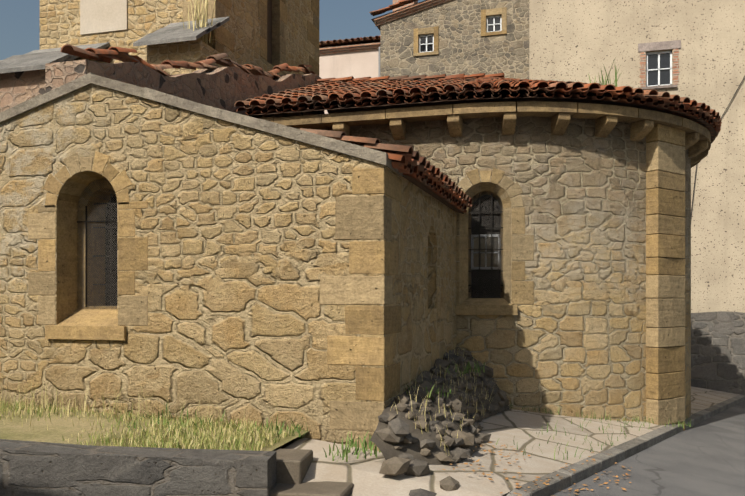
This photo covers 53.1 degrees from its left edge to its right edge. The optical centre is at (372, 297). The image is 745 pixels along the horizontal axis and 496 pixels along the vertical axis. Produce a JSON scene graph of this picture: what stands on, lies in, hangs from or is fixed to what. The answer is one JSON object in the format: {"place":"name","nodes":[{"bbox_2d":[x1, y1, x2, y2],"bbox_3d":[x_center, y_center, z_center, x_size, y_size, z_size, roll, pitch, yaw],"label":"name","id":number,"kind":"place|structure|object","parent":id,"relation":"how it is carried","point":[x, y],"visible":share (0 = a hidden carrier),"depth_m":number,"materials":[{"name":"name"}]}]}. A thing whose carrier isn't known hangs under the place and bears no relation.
{"place":"outdoors","nodes":[
{"label":"outdoors","id":0,"kind":"place"},
{"bbox_2d":[0,399,307,450],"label":"terrace lawn","id":1,"kind":"structure","parent":0,"point":[18,428],"depth_m":6.57,"materials":[{"name":"plant"}]},
{"bbox_2d":[0,0,424,59],"label":"sky","id":2,"kind":"structure","parent":0,"point":[19,19],"materials":[{"name":"blue"}]},
{"bbox_2d":[502,400,744,495],"bbox_3d":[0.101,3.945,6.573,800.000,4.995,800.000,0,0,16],"label":"road","id":3,"kind":"structure","parent":0,"point":[706,457],"depth_m":8.14,"materials":[{"name":"grey asphalt"}]},
{"bbox_2d":[0,439,276,495],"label":"retaining wall","id":4,"kind":"structure","parent":3,"relation":"on","point":[31,468],"depth_m":5.36,"materials":[{"name":"stone"}]},
{"bbox_2d":[40,0,318,74],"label":"tower walls","id":5,"kind":"structure","parent":3,"relation":"on","point":[59,23],"depth_m":13.40,"materials":[{"name":"beige stone"}]},
{"bbox_2d":[0,69,44,112],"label":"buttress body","id":6,"kind":"structure","parent":5,"relation":"attached to","point":[16,88],"depth_m":11.90,"materials":[{"name":"beige stone"}]},
{"bbox_2d":[0,42,109,72],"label":"buttress lauzes","id":7,"kind":"object","parent":6,"relation":"on","point":[35,60],"visible":0.71,"depth_m":12.14,"materials":[{"name":"grey stone"}]},
{"bbox_2d":[80,0,127,34],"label":"plaster panel","id":8,"kind":"object","parent":5,"relation":"attached to","point":[100,16],"visible":1,"depth_m":13.13,"materials":[{"name":"beige paint"}]},
{"bbox_2d":[147,40,226,74],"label":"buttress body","id":9,"kind":"structure","parent":5,"relation":"attached to","point":[192,51],"depth_m":11.76,"materials":[{"name":"beige stone"}]},
{"bbox_2d":[133,17,228,46],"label":"buttress lauzes","id":10,"kind":"object","parent":9,"relation":"on","point":[173,32],"visible":0.95,"depth_m":11.79,"materials":[{"name":"grey stone"}]},
{"bbox_2d":[179,0,221,44],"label":"dry weed stalks","id":11,"kind":"object","parent":10,"relation":"on","point":[204,36],"visible":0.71,"depth_m":11.91,"materials":[{"name":"beige plant"}]},
{"bbox_2d":[183,0,318,75],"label":"tower dressed stones","id":12,"kind":"object","parent":5,"relation":"attached to","point":[223,35],"visible":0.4,"depth_m":14.38,"materials":[{"name":"beige stone"}]},
{"bbox_2d":[267,0,271,64],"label":"tower door planks","id":13,"kind":"object","parent":5,"relation":"in","point":[269,31],"visible":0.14,"depth_m":15.15,"materials":[{"name":"wood"}]},
{"bbox_2d":[272,0,279,65],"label":"tower door reveal","id":14,"kind":"object","parent":5,"relation":"attached to","point":[275,32],"visible":0.27,"depth_m":15.24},
{"bbox_2d":[0,84,455,448],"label":"annex walls","id":15,"kind":"structure","parent":3,"relation":"on","point":[235,225],"depth_m":7.12,"materials":[{"name":"beige stone"}]},
{"bbox_2d":[56,171,116,325],"bbox_3d":[-2.764,-0.492,7.703,0.710,1.540,0.600,0,0,16],"label":"window reveal","id":16,"kind":"object","parent":15,"relation":"in","point":[69,311],"visible":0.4,"depth_m":7.69,"materials":[{"name":"beige stone"}]},
{"bbox_2d":[77,193,116,306],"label":"window bars","id":17,"kind":"object","parent":16,"relation":"in","point":[110,220],"visible":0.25,"depth_m":7.75,"materials":[{"name":"black metal"}]},
{"bbox_2d":[105,194,116,305],"bbox_3d":[-2.682,-0.522,7.992,0.430,1.220,0.001,0,0,16],"label":"window glass","id":18,"kind":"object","parent":16,"relation":"in","point":[107,268],"depth_m":8.03,"materials":[{"name":"grey glass"}]},
{"bbox_2d":[28,151,147,340],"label":"annex window frame stones","id":19,"kind":"object","parent":15,"relation":"in","point":[133,255],"visible":1,"depth_m":7.37,"materials":[{"name":"beige stone"}]},
{"bbox_2d":[77,178,116,308],"bbox_3d":[-2.773,-0.557,7.673,0.630,1.350,0.001,0,0,16],"label":"annex window","id":20,"kind":"structure","parent":15,"relation":"in","point":[96,246],"depth_m":7.69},
{"bbox_2d":[45,59,324,117],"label":"wall","id":21,"kind":"structure","parent":15,"relation":"on","point":[226,88],"depth_m":10.11,"materials":[{"name":"grey stone"}]},
{"bbox_2d":[61,44,314,78],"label":"ridge tiles","id":22,"kind":"object","parent":21,"relation":"on","point":[110,53],"visible":0.9,"depth_m":9.84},
{"bbox_2d":[0,72,402,175],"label":"gable coping","id":23,"kind":"object","parent":15,"relation":"on","point":[303,136],"visible":0.62,"depth_m":7.02,"materials":[{"name":"grey stone"}]},
{"bbox_2d":[320,168,401,450],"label":"corner quoins","id":24,"kind":"object","parent":15,"relation":"attached to","point":[363,217],"visible":0.79,"depth_m":6.63,"materials":[{"name":"beige stone"}]},
{"bbox_2d":[428,224,436,308],"bbox_3d":[0.635,-0.362,8.683,0.130,0.980,0.560,0,0,16],"label":"annex niche","id":25,"kind":"object","parent":15,"relation":"in","point":[432,271],"visible":0.33,"depth_m":8.95,"materials":[{"name":"beige stone"}]},
{"bbox_2d":[401,174,465,214],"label":"cornice","id":26,"kind":"structure","parent":15,"relation":"on","point":[426,189],"depth_m":8.23,"materials":[{"name":"beige stone"}]},
{"bbox_2d":[300,128,471,212],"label":"roof tiles","id":27,"kind":"object","parent":26,"relation":"on","point":[408,160],"visible":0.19,"depth_m":7.04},
{"bbox_2d":[0,342,494,450],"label":"dry grass stalks","id":28,"kind":"object","parent":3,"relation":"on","point":[63,409],"visible":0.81,"depth_m":7.20,"materials":[{"name":"green plant"}]},
{"bbox_2d":[270,449,353,495],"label":"stone steps","id":29,"kind":"structure","parent":3,"relation":"on","point":[293,465],"depth_m":5.61,"materials":[{"name":"grey stone"}]},
{"bbox_2d":[319,50,377,113],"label":"building wall","id":30,"kind":"structure","parent":3,"relation":"on","point":[360,64],"depth_m":27.64,"materials":[{"name":"beige paint"}]},
{"bbox_2d":[319,42,379,54],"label":"eave cornice","id":31,"kind":"structure","parent":30,"relation":"attached to","point":[349,48],"depth_m":27.53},
{"bbox_2d":[319,36,379,47],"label":"roof tiles","id":32,"kind":"object","parent":31,"relation":"on","point":[351,41],"visible":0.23,"depth_m":27.69,"materials":[{"name":"red ceramic"}]},
{"bbox_2d":[378,46,379,76],"bbox_3d":[0.262,-2.182,27.243,0.086,14.000,0.090,0,0,16],"label":"downpipe","id":33,"kind":"object","parent":30,"relation":"attached to","point":[379,61],"visible":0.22,"depth_m":27.20,"materials":[{"name":"grey metal"}]},
{"bbox_2d":[118,357,694,461],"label":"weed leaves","id":34,"kind":"object","parent":3,"relation":"on","point":[345,451],"visible":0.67,"depth_m":6.78,"materials":[{"name":"green plant"}]},
{"bbox_2d":[375,347,508,495],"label":"bank stones","id":35,"kind":"object","parent":3,"relation":"on","point":[397,431],"visible":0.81,"depth_m":6.89,"materials":[{"name":"grey stone"}]},
{"bbox_2d":[380,0,528,78],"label":"stone building wall","id":36,"kind":"structure","parent":3,"relation":"on","point":[466,47],"depth_m":23.49,"materials":[{"name":"grey stone"}]},
{"bbox_2d":[371,0,425,29],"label":"house roof deck","id":37,"kind":"structure","parent":36,"relation":"on","point":[378,27],"depth_m":24.07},
{"bbox_2d":[369,0,417,15],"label":"roof tiles","id":38,"kind":"object","parent":37,"relation":"on","point":[390,7],"visible":1,"depth_m":23.95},
{"bbox_2d":[393,0,417,10],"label":"house chimney","id":39,"kind":"object","parent":37,"relation":"on","point":[401,7],"depth_m":24.56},
{"bbox_2d":[374,0,450,25],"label":"eave cornice","id":40,"kind":"structure","parent":36,"relation":"attached to","point":[404,12],"depth_m":23.86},
{"bbox_2d":[419,34,433,52],"bbox_3d":[1.735,-8.132,23.880,0.500,0.580,0.040,0,0,16],"label":"window frame","id":41,"kind":"object","parent":36,"relation":"in","point":[426,44],"visible":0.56,"depth_m":23.86,"materials":[{"name":"white wood"}]},
{"bbox_2d":[420,36,432,51],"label":"window panes","id":42,"kind":"structure","parent":41,"relation":"in","point":[423,41],"depth_m":23.91,"materials":[{"name":"black glass"}]},
{"bbox_2d":[413,7,506,56],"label":"window surrounds","id":43,"kind":"object","parent":36,"relation":"in","point":[484,14],"visible":0.94,"depth_m":23.29,"materials":[{"name":"beige stone"}]},
{"bbox_2d":[486,15,501,31],"bbox_3d":[3.802,-8.542,23.289,0.480,0.520,0.040,0,0,16],"label":"window frame","id":44,"kind":"object","parent":36,"relation":"in","point":[494,24],"visible":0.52,"depth_m":23.27,"materials":[{"name":"white wood"}]},
{"bbox_2d":[488,17,499,31],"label":"window panes","id":45,"kind":"structure","parent":44,"relation":"in","point":[490,21],"depth_m":23.32,"materials":[{"name":"black glass"}]},
{"bbox_2d":[316,117,690,421],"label":"apse wall","id":46,"kind":"structure","parent":3,"relation":"on","point":[571,341],"depth_m":10.24,"materials":[{"name":"beige stone"}]},
{"bbox_2d":[258,101,710,150],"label":"apse cornice slabs","id":47,"kind":"structure","parent":46,"relation":"on","point":[624,114],"depth_m":10.18,"materials":[{"name":"beige stone"}]},
{"bbox_2d":[240,90,715,182],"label":"apse roof deck","id":48,"kind":"structure","parent":47,"relation":"on","point":[455,100],"depth_m":11.50,"materials":[{"name":"brown wood"}]},
{"bbox_2d":[234,73,721,141],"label":"apse roof tiles","id":49,"kind":"object","parent":48,"relation":"on","point":[341,91],"visible":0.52,"depth_m":10.53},
{"bbox_2d":[588,59,622,95],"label":"green roof weeds","id":50,"kind":"object","parent":49,"relation":"on","point":[615,81],"visible":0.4,"depth_m":10.53,"materials":[{"name":"green plant"}]},
{"bbox_2d":[460,182,510,304],"bbox_3d":[1.590,-0.742,10.464,0.699,1.680,0.558,0,0,9],"label":"window reveal","id":51,"kind":"object","parent":46,"relation":"in","point":[496,190],"visible":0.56,"depth_m":10.28,"materials":[{"name":"beige stone"}]},
{"bbox_2d":[468,194,502,297],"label":"window bars","id":52,"kind":"object","parent":51,"relation":"in","point":[479,249],"visible":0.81,"depth_m":10.35,"materials":[{"name":"black metal"}]},
{"bbox_2d":[471,195,500,297],"bbox_3d":[1.635,-0.737,10.735,0.419,1.490,0.008,0,0,9],"label":"window glass","id":53,"kind":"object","parent":51,"relation":"in","point":[486,205],"depth_m":10.73,"materials":[{"name":"black glass"}]},
{"bbox_2d":[469,192,502,297],"bbox_3d":[1.578,-0.737,10.390,0.470,1.490,0.009,0,0,9],"label":"apse window","id":54,"kind":"structure","parent":51,"relation":"in","point":[495,251],"depth_m":10.39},
{"bbox_2d":[471,234,500,269],"bbox_3d":[1.610,-0.649,10.584,0.415,0.495,0.030,0,0,9],"label":"window frame","id":55,"kind":"object","parent":51,"relation":"in","point":[485,252],"depth_m":10.57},
{"bbox_2d":[474,237,497,266],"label":"window panes","id":56,"kind":"structure","parent":55,"relation":"in","point":[494,255],"depth_m":10.61,"materials":[{"name":"glass"}]},
{"bbox_2d":[455,168,533,314],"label":"apse window frame stones","id":57,"kind":"object","parent":46,"relation":"in","point":[522,249],"visible":0.73,"depth_m":10.14,"materials":[{"name":"beige stone"}]},
{"bbox_2d":[333,112,707,167],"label":"corbels","id":58,"kind":"object","parent":46,"relation":"attached to","point":[694,145],"visible":0.62,"depth_m":10.25,"materials":[{"name":"beige stone"}]},
{"bbox_2d":[646,124,684,430],"bbox_3d":[4.247,0.028,10.831,0.268,4.972,0.739,0,0,52],"label":"pilaster","id":59,"kind":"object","parent":46,"relation":"attached to","point":[665,269],"depth_m":10.65,"materials":[{"name":"beige stone"}]},
{"bbox_2d":[277,386,739,495],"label":"pavement flags","id":60,"kind":"object","parent":3,"relation":"on","point":[363,475],"visible":0.29,"depth_m":6.85,"materials":[{"name":"stone"}]},
{"bbox_2d":[370,349,509,464],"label":"earth bank","id":61,"kind":"structure","parent":60,"relation":"on","point":[388,450],"depth_m":6.60,"materials":[{"name":"grey stone"}]},
{"bbox_2d":[442,442,630,495],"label":"dry leaf litter","id":62,"kind":"object","parent":60,"relation":"on","point":[483,473],"visible":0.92,"depth_m":6.54,"materials":[{"name":"brown plant"}]},
{"bbox_2d":[506,394,744,495],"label":"kerb stones","id":63,"kind":"object","parent":3,"relation":"on","point":[617,453],"visible":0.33,"depth_m":7.69,"materials":[{"name":"grey stone"}]},
{"bbox_2d":[529,0,744,312],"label":"building wall","id":64,"kind":"structure","parent":3,"relation":"on","point":[575,40],"depth_m":17.89,"materials":[{"name":"beige paint"}]},
{"bbox_2d":[646,50,671,86],"bbox_3d":[7.002,-5.582,18.216,0.600,0.860,0.040,0,0,16],"label":"window frame","id":65,"kind":"object","parent":64,"relation":"in","point":[658,53],"visible":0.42,"depth_m":18.20,"materials":[{"name":"white wood"}]},
{"bbox_2d":[648,53,669,85],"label":"window panes","id":66,"kind":"structure","parent":65,"relation":"in","point":[653,64],"depth_m":18.23,"materials":[{"name":"black glass"}]},
{"bbox_2d":[638,40,680,89],"bbox_3d":[6.970,-5.652,18.101,0.980,1.140,0.080,0,0,16],"label":"house window lintel","id":67,"kind":"structure","parent":64,"relation":"in","point":[662,45],"depth_m":18.10,"materials":[{"name":"grey stone"}]},
{"bbox_2d":[640,48,678,86],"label":"house window bricks","id":68,"kind":"object","parent":64,"relation":"in","point":[675,68],"visible":1,"depth_m":18.03,"materials":[{"name":"brick"}]},
{"bbox_2d":[691,311,744,395],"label":"stone wall","id":69,"kind":"structure","parent":64,"relation":"attached to","point":[718,351],"depth_m":17.75,"materials":[{"name":"grey stone"}]},
{"bbox_2d":[691,76,744,213],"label":"house cable","id":70,"kind":"object","parent":64,"relation":"attached to","point":[696,165],"visible":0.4,"depth_m":17.86,"materials":[{"name":"black rubber"}]}
]}

